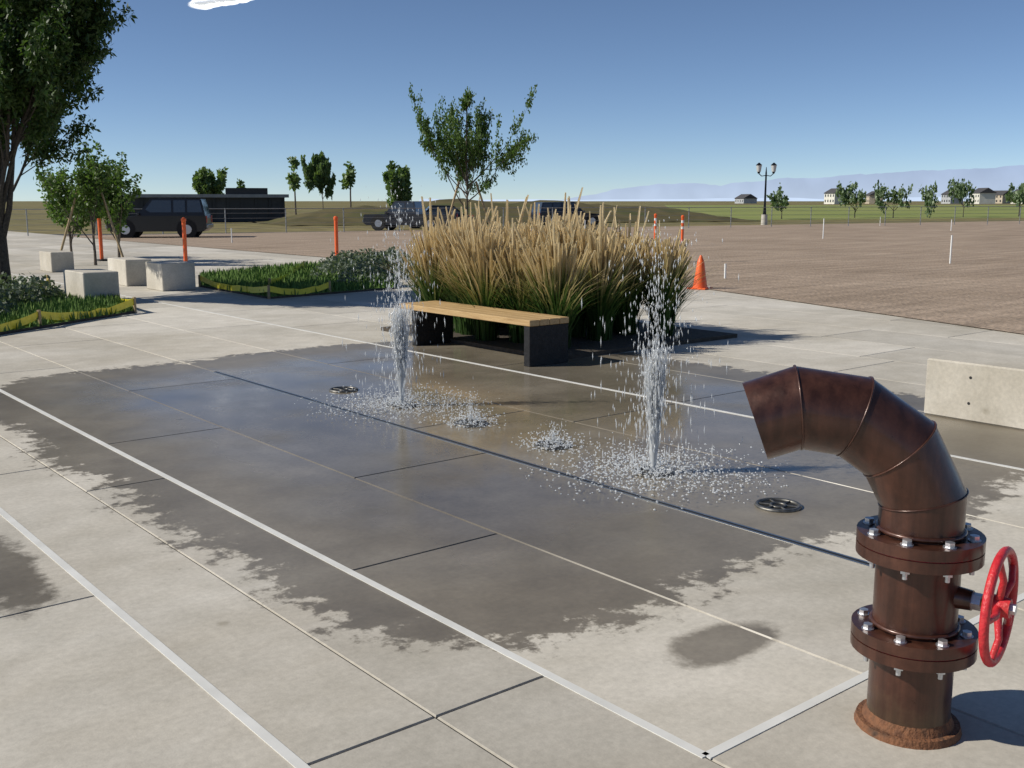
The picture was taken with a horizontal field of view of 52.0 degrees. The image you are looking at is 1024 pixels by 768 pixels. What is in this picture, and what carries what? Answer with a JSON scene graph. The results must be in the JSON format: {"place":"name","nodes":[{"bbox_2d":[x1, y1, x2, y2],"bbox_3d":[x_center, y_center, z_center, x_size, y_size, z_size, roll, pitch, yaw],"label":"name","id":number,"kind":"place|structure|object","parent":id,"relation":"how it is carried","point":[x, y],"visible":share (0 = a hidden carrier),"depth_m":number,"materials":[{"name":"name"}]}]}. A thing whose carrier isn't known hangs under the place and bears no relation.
{"place":"outdoors","nodes":[
{"label":"outdoors","id":0,"kind":"place"},
{"bbox_2d":[189,0,250,8],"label":"cloud","id":1,"kind":"structure","parent":0,"point":[203,4],"depth_m":5697.98,"materials":[{"name":"white"}]},
{"bbox_2d":[51,230,401,235],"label":"service road","id":2,"kind":"structure","parent":0,"point":[207,233],"depth_m":54.27,"materials":[{"name":"grey asphalt"}]},
{"bbox_2d":[362,201,457,230],"bbox_3d":[-5.653,-9.371,58.555,5.040,1.643,2.170,3,10,15],"label":"dark pickup","id":3,"kind":"object","parent":2,"relation":"on","point":[389,221],"visible":0.6,"depth_m":57.81,"materials":[{"name":"grey paint"}]},
{"bbox_2d":[1,437,724,767],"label":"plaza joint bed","id":4,"kind":"object","parent":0,"point":[317,641],"depth_m":3.73,"materials":[{"name":"grey concrete"}]},
{"bbox_2d":[0,231,1023,767],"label":"plaza paving","id":5,"kind":"structure","parent":0,"point":[702,633],"depth_m":5.01,"materials":[{"name":"concrete"}]},
{"bbox_2d":[0,289,133,334],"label":"planting bed","id":6,"kind":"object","parent":5,"relation":"on","point":[73,303],"depth_m":14.67,"materials":[{"name":"plant"}]},
{"bbox_2d":[0,271,67,318],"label":"shrub","id":7,"kind":"object","parent":6,"relation":"on","point":[32,288],"visible":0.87,"depth_m":15.75,"materials":[{"name":"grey plant"}]},
{"bbox_2d":[0,0,137,290],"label":"willow tree","id":8,"kind":"object","parent":6,"relation":"on","point":[51,51],"visible":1,"depth_m":15.86,"materials":[{"name":"green plant"}]},
{"bbox_2d":[41,161,93,251],"bbox_3d":[-12.527,-4.904,29.643,1.427,2.780,2.018,-26,28,-69],"label":"young tree","id":9,"kind":"object","parent":5,"relation":"on","point":[63,184],"visible":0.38,"depth_m":29.33,"materials":[{"name":"green plant"}]},
{"bbox_2d":[33,139,123,264],"bbox_3d":[-10.805,-4.509,26.326,1.563,3.137,2.299,-17,20,-59],"label":"young tree","id":10,"kind":"object","parent":5,"relation":"on","point":[87,197],"visible":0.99,"depth_m":26.08,"materials":[{"name":"green plant"}]},
{"bbox_2d":[97,218,107,260],"bbox_3d":[-11.098,-3.921,28.319,0.351,1.200,0.351,-3,10,-17],"label":"delineator post","id":11,"kind":"object","parent":5,"relation":"on","point":[100,240],"visible":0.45,"depth_m":28.28,"materials":[{"name":"orange plastic"}]},
{"bbox_2d":[77,152,145,257],"bbox_3d":[-10.522,-4.656,27.659,1.546,2.978,2.424,-8,13,-39],"label":"young tree","id":12,"kind":"object","parent":5,"relation":"on","point":[117,206],"visible":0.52,"depth_m":27.51,"materials":[{"name":"green plant"}]},
{"bbox_2d":[0,261,330,331],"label":"caution tape","id":13,"kind":"object","parent":5,"relation":"on","point":[268,288],"visible":0.71,"depth_m":17.34,"materials":[{"name":"yellow plastic"}]},
{"bbox_2d":[181,217,187,261],"bbox_3d":[-8.146,-3.539,26.133,0.351,1.200,0.351,5,11,28],"label":"delineator post","id":14,"kind":"object","parent":5,"relation":"on","point":[184,238],"visible":0.72,"depth_m":26.08,"materials":[{"name":"orange plastic"}]},
{"bbox_2d":[199,259,395,298],"bbox_3d":[-4.482,-2.256,21.712,4.211,0.190,8.832,-1,10,-5],"label":"planting bed","id":15,"kind":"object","parent":5,"relation":"on","point":[258,276],"depth_m":19.97,"materials":[{"name":"plant"}]},
{"bbox_2d":[333,216,338,254],"bbox_3d":[-4.737,-3.921,28.319,0.351,1.200,0.351,-3,10,-17],"label":"delineator post","id":16,"kind":"object","parent":5,"relation":"on","point":[335,218],"visible":0.72,"depth_m":28.26,"materials":[{"name":"orange plastic"}]},
{"bbox_2d":[310,246,415,286],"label":"grey perennials","id":17,"kind":"object","parent":5,"relation":"on","point":[355,263],"visible":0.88,"depth_m":21.64,"materials":[{"name":"green plant"}]},
{"bbox_2d":[399,347,403,404],"bbox_3d":[-0.886,-0.681,8.181,1.610,1.769,1.607,-8,13,-39],"label":"water jet","id":18,"kind":"object","parent":5,"relation":"on","point":[401,380],"visible":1,"depth_m":8.30,"materials":[{"name":"white"}]},
{"bbox_2d":[399,301,568,366],"bbox_3d":[-0.356,-0.569,11.254,0.516,0.457,2.294,-8,13,-39],"label":"bench","id":19,"kind":"object","parent":5,"relation":"on","point":[545,339],"visible":1,"depth_m":10.73,"materials":[{"name":"brown wood"}]},
{"bbox_2d":[0,274,1023,767],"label":"pavement lines","id":20,"kind":"object","parent":5,"relation":"on","point":[268,738],"visible":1,"depth_m":3.81,"materials":[{"name":"white paint"}]},
{"bbox_2d":[39,251,1023,429],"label":"concrete blocks","id":21,"kind":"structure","parent":5,"relation":"on","point":[979,387],"depth_m":7.89,"materials":[{"name":"concrete"}]},
{"bbox_2d":[214,371,874,567],"bbox_3d":[-0.408,0.388,7.088,0.050,0.005,7.600,-8,13,-39],"label":"slot drain","id":22,"kind":"object","parent":5,"relation":"on","point":[798,543],"visible":0.64,"depth_m":6.00,"materials":[{"name":"black metal"}]},
{"bbox_2d":[381,322,736,358],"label":"planting bed soil","id":23,"kind":"structure","parent":5,"relation":"on","point":[643,338],"depth_m":11.88,"materials":[{"name":"soil"}]},
{"bbox_2d":[366,187,718,347],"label":"ornamental grass","id":24,"kind":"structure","parent":23,"relation":"on","point":[599,283],"depth_m":11.86,"materials":[{"name":"beige plant"}]},
{"bbox_2d":[329,386,801,512],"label":"fountain nozzles","id":25,"kind":"object","parent":5,"relation":"on","point":[777,505],"visible":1,"depth_m":6.36,"materials":[{"name":"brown metal"}]},
{"bbox_2d":[651,400,656,470],"bbox_3d":[0.857,-0.199,6.130,1.538,1.539,1.517,4,11,20],"label":"water jet","id":26,"kind":"object","parent":5,"relation":"on","point":[653,443],"visible":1,"depth_m":6.25,"materials":[{"name":"white"}]},
{"bbox_2d":[688,255,712,289],"bbox_3d":[3.470,-2.059,19.326,0.360,0.620,0.360,6,12,33],"label":"traffic cone","id":27,"kind":"object","parent":5,"relation":"on","point":[701,268],"visible":0.92,"depth_m":19.25,"materials":[{"name":"orange plastic"}]},
{"bbox_2d":[742,365,1018,749],"bbox_3d":[1.101,0.501,3.188,0.818,1.119,0.415,4,11,22],"label":"standpipe","id":28,"kind":"object","parent":5,"relation":"on","point":[915,638],"visible":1,"depth_m":3.06,"materials":[{"name":"brown metal"}]},
{"bbox_2d":[5,201,1023,233],"bbox_3d":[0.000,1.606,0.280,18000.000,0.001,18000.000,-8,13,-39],"label":"ground","id":29,"kind":"structure","parent":0,"point":[45,226],"depth_m":89.09,"materials":[{"name":"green plant"}]},
{"bbox_2d":[123,188,288,221],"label":"maintenance shed","id":30,"kind":"structure","parent":29,"relation":"on","point":[246,198],"depth_m":81.64,"materials":[{"name":"grey"}]},
{"bbox_2d":[192,166,228,193],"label":"roadside tree","id":31,"kind":"object","parent":29,"relation":"on","point":[204,181],"visible":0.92,"depth_m":89.11,"materials":[{"name":"green plant"}]},
{"bbox_2d":[236,178,245,187],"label":"roadside tree","id":32,"kind":"object","parent":29,"relation":"on","point":[241,184],"visible":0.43,"depth_m":92.03,"materials":[{"name":"green plant"}]},
{"bbox_2d":[285,156,301,214],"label":"roadside tree","id":33,"kind":"object","parent":29,"relation":"on","point":[293,178],"visible":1,"depth_m":78.23,"materials":[{"name":"green plant"}]},
{"bbox_2d":[300,151,335,203],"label":"roadside tree","id":34,"kind":"object","parent":29,"relation":"on","point":[317,171],"visible":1,"depth_m":81.97,"materials":[{"name":"green plant"}]},
{"bbox_2d":[339,161,356,206],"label":"roadside tree","id":35,"kind":"object","parent":29,"relation":"on","point":[348,179],"visible":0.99,"depth_m":77.78,"materials":[{"name":"green plant"}]},
{"bbox_2d":[382,160,412,207],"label":"roadside tree","id":36,"kind":"object","parent":29,"relation":"on","point":[398,185],"visible":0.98,"depth_m":72.92,"materials":[{"name":"green plant"}]},
{"bbox_2d":[409,205,472,228],"bbox_3d":[-4.559,-10.161,63.818,4.340,1.394,2.070,-2,10,-10],"label":"dark suv","id":37,"kind":"object","parent":29,"relation":"on","point":[443,211],"visible":0.16,"depth_m":63.04,"materials":[{"name":"black paint"}]},
{"bbox_2d":[251,198,758,225],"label":"earth berm","id":38,"kind":"structure","parent":29,"relation":"on","point":[314,218],"depth_m":78.59,"materials":[{"name":"green plant"}]},
{"bbox_2d":[531,202,598,226],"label":"navy suv","id":39,"kind":"object","parent":29,"relation":"on","point":[543,211],"visible":0.41,"depth_m":65.29,"materials":[{"name":"black paint"}]},
{"bbox_2d":[756,163,776,224],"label":"twin lamp post","id":40,"kind":"object","parent":29,"relation":"on","point":[764,214],"visible":1,"depth_m":70.89,"materials":[{"name":"black metal"}]},
{"bbox_2d":[5,0,1023,200],"label":"sky","id":41,"kind":"structure","parent":0,"point":[630,93],"materials":[{"name":"blue"}]},
{"bbox_2d":[73,221,1023,333],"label":"gravel lot","id":42,"kind":"structure","parent":0,"point":[908,270],"depth_m":29.44,"materials":[{"name":"brown gravel"}]},
{"bbox_2d":[105,198,213,237],"bbox_3d":[-15.637,-7.365,46.692,4.340,1.763,2.120,-1,10,-8],"label":"black suv","id":43,"kind":"object","parent":42,"relation":"on","point":[160,214],"visible":0.75,"depth_m":45.92,"materials":[{"name":"black paint"}]},
{"bbox_2d":[408,83,538,225],"bbox_3d":[-0.797,-5.395,27.241,3.113,4.572,2.872,3,10,15],"label":"young tree","id":44,"kind":"object","parent":42,"relation":"on","point":[476,152],"visible":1,"depth_m":26.74,"materials":[{"name":"green plant"}]},
{"bbox_2d":[5,206,1023,235],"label":"field fence","id":45,"kind":"object","parent":42,"relation":"on","point":[503,216],"visible":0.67,"depth_m":60.24,"materials":[{"name":"grey metal"}]},
{"bbox_2d":[231,216,952,277],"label":"marker posts","id":46,"kind":"object","parent":42,"relation":"on","point":[725,265],"visible":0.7,"depth_m":27.03,"materials":[{"name":"white plastic"}]},
{"bbox_2d":[654,214,657,240],"bbox_3d":[5.806,-6.348,42.539,0.351,1.100,0.351,-3,10,-17],"label":"delineator post","id":47,"kind":"object","parent":42,"relation":"on","point":[655,221],"visible":0.84,"depth_m":42.48,"materials":[{"name":"orange plastic"}]},
{"bbox_2d":[679,215,684,245],"bbox_3d":[6.136,-5.522,37.802,0.351,1.100,0.351,-3,10,-17],"label":"delineator post","id":48,"kind":"object","parent":42,"relation":"on","point":[682,227],"visible":0.87,"depth_m":37.75,"materials":[{"name":"orange plastic"}]},
{"bbox_2d":[419,165,1023,200],"bbox_3d":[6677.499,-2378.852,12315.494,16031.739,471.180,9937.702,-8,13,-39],"label":"mountain range","id":49,"kind":"structure","parent":0,"point":[815,189],"depth_m":13755.53,"materials":[{"name":"blue stone"}]},
{"bbox_2d":[734,194,757,203],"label":"house","id":50,"kind":"structure","parent":0,"point":[746,198],"depth_m":682.09,"materials":[{"name":"grey paint"}]},
{"bbox_2d":[824,188,848,203],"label":"house","id":51,"kind":"structure","parent":0,"point":[830,197],"depth_m":549.35,"materials":[{"name":"beige"}]},
{"bbox_2d":[665,205,1023,219],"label":"lawn","id":52,"kind":"structure","parent":0,"point":[799,212],"depth_m":163.94,"materials":[{"name":"green plant"}]},
{"bbox_2d":[766,183,788,218],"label":"park tree","id":53,"kind":"object","parent":52,"relation":"on","point":[782,202],"visible":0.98,"depth_m":94.58,"materials":[{"name":"green plant"}]},
{"bbox_2d":[835,180,866,217],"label":"park tree","id":54,"kind":"object","parent":52,"relation":"on","point":[859,196],"visible":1,"depth_m":102.02,"materials":[{"name":"green plant"}]},
{"bbox_2d":[873,180,912,217],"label":"park tree","id":55,"kind":"object","parent":52,"relation":"on","point":[898,198],"visible":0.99,"depth_m":101.55,"materials":[{"name":"green plant"}]},
{"bbox_2d":[918,180,938,217],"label":"park tree","id":56,"kind":"object","parent":52,"relation":"on","point":[928,196],"visible":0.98,"depth_m":103.92,"materials":[{"name":"green plant"}]},
{"bbox_2d":[947,177,976,216],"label":"park tree","id":57,"kind":"object","parent":52,"relation":"on","point":[960,191],"visible":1,"depth_m":106.67,"materials":[{"name":"green plant"}]},
{"bbox_2d":[1004,182,1023,215],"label":"park tree","id":58,"kind":"object","parent":52,"relation":"on","point":[1018,198],"visible":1,"depth_m":111.00,"materials":[{"name":"green plant"}]},
{"bbox_2d":[865,191,882,203],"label":"house","id":59,"kind":"structure","parent":0,"point":[870,197],"depth_m":635.24,"materials":[{"name":"beige paint"}]},
{"bbox_2d":[941,190,962,203],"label":"house","id":60,"kind":"structure","parent":0,"point":[945,199],"depth_m":628.02,"materials":[{"name":"grey paint"}]},
{"bbox_2d":[970,188,996,203],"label":"house","id":61,"kind":"structure","parent":0,"point":[985,195],"depth_m":585.05,"materials":[{"name":"beige paint"}]},
{"bbox_2d":[995,190,1009,202],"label":"house","id":62,"kind":"structure","parent":0,"point":[1000,197],"depth_m":684.12,"materials":[{"name":"beige paint"}]}
]}

